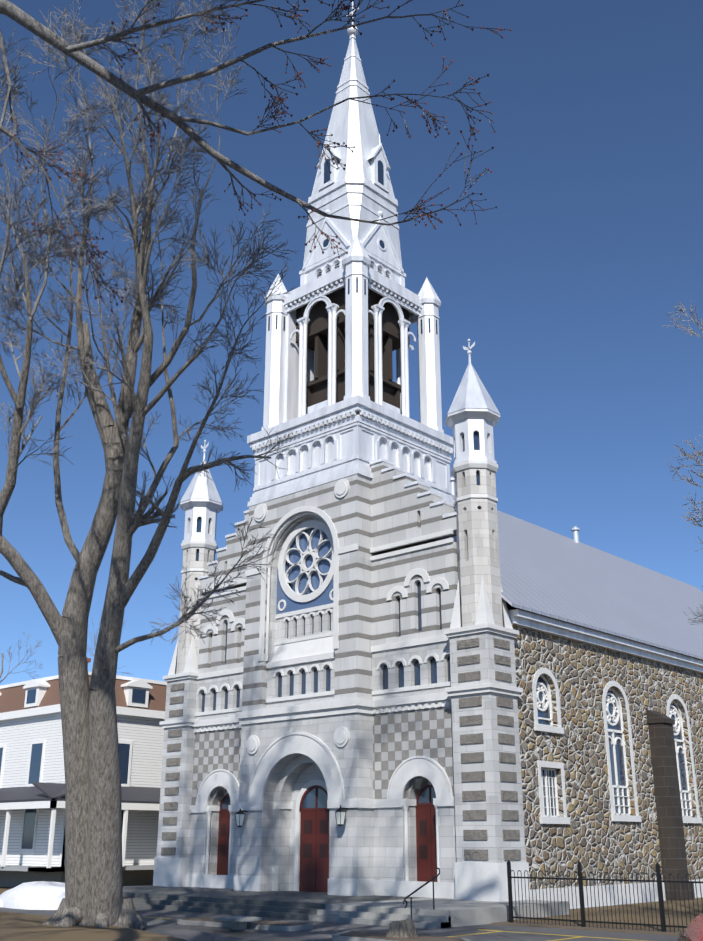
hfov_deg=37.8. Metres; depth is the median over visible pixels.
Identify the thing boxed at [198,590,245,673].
church bay
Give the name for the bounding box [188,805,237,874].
church bay
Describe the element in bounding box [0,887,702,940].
lawn grass
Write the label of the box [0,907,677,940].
asphalt ground
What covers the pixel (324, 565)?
blue church glazing
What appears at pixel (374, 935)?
island earth
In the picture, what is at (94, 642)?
trees
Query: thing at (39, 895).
snow piles
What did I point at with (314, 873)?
church doors
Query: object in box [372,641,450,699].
church bay
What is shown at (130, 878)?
house foundation
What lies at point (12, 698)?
house mansard roof
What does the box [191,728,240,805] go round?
low church bay
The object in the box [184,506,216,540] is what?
church turret
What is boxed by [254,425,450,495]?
frieze
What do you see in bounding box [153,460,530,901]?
church mouldings
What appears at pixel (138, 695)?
house windows
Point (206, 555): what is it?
church turret
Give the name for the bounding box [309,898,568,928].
church steps
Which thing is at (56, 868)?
house porch floor
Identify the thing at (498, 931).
parking paint
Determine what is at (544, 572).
church roof
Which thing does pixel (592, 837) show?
church nave walls
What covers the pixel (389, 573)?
church bay
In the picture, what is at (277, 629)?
window surround
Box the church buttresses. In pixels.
[646,709,694,900]
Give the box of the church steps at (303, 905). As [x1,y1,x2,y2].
[123,885,424,919]
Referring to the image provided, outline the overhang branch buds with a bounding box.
[0,0,511,311]
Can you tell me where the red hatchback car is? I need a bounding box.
[677,915,702,940]
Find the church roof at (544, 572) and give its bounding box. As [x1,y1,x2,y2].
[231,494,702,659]
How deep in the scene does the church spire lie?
70.16 m
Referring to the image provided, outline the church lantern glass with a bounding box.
[235,812,344,825]
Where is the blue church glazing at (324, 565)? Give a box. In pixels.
[276,528,332,613]
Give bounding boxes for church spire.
[303,38,401,264]
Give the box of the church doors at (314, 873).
[217,785,436,891]
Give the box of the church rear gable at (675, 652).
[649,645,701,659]
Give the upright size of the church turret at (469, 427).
2.700 m
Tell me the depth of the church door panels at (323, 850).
54.91 m
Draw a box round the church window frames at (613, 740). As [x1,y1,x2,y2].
[536,675,692,817]
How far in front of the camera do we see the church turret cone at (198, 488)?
69.16 m
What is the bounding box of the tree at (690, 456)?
[665,302,702,624]
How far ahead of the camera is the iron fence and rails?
39.34 m
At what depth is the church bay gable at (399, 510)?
56.45 m
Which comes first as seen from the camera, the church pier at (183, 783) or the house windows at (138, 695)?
the church pier at (183, 783)
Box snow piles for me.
[0,881,254,921]
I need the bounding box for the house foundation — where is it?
[0,870,153,886]
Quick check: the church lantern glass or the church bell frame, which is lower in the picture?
the church lantern glass
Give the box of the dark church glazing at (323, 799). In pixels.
[195,159,690,815]
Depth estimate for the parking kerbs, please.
38.58 m
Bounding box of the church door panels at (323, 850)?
[220,820,436,858]
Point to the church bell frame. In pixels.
(317, 343)
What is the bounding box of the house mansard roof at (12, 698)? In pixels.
[0,675,166,712]
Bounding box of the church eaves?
[508,609,702,673]
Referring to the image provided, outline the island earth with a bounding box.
[181,917,684,940]
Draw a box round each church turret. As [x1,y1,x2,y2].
[176,547,214,673]
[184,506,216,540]
[453,418,494,460]
[454,468,502,626]
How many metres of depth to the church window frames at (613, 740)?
57.45 m
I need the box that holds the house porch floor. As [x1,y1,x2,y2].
[0,865,153,871]
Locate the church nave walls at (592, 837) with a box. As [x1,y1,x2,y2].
[508,609,702,889]
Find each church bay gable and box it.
[199,513,248,592]
[371,461,456,552]
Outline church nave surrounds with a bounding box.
[530,668,702,908]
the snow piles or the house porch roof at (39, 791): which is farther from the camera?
the house porch roof at (39, 791)
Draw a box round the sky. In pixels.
[0,0,702,685]
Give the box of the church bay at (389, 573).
[372,542,457,645]
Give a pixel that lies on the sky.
(564, 291)
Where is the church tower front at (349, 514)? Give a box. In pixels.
[242,474,455,710]
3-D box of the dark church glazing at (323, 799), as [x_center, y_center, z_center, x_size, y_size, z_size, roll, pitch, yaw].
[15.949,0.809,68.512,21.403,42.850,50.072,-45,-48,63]
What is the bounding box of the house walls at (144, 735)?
[0,713,164,865]
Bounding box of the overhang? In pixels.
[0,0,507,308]
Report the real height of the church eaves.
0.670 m
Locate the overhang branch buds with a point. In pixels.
(283, 112)
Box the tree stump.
[386,919,417,937]
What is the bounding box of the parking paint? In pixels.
[147,917,644,940]
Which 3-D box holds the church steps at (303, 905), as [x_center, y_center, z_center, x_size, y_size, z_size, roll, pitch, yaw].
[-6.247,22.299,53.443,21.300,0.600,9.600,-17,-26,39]
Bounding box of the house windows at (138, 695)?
[0,689,145,848]
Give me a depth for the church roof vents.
83.12 m
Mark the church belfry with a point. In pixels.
(291, 380)
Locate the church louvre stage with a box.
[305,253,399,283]
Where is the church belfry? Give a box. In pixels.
[285,304,313,421]
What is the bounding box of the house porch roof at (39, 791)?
[0,782,160,803]
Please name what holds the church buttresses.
on the asphalt ground at (322, 931)
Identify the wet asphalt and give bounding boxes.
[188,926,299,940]
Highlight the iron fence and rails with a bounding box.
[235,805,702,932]
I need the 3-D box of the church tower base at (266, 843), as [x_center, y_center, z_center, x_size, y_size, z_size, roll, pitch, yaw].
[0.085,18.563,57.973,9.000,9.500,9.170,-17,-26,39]
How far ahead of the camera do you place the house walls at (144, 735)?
74.91 m
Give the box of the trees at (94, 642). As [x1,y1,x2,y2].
[0,612,127,682]
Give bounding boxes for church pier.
[156,678,196,857]
[449,631,525,862]
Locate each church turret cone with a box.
[180,460,222,505]
[445,363,499,420]
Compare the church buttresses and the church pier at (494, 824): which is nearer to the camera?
the church pier at (494, 824)
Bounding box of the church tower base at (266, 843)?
[236,712,373,890]
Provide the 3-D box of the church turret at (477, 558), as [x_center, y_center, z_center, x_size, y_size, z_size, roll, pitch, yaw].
[6.510,4.097,52.853,2.033,8.450,2.033,-17,-26,39]
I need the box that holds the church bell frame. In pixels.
[296,287,409,413]
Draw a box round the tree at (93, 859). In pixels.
[0,0,298,930]
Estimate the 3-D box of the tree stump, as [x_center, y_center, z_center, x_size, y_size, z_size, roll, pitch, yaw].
[1.669,15.129,33.958,1.117,0.546,0.956,-17,-26,39]
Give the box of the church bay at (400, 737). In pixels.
[373,706,454,798]
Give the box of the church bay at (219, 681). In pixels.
[195,673,242,719]
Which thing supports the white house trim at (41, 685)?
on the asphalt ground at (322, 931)
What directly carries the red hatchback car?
on the asphalt ground at (322, 931)
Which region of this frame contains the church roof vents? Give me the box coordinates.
[450,476,579,542]
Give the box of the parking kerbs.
[125,916,470,940]
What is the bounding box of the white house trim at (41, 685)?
[0,671,166,867]

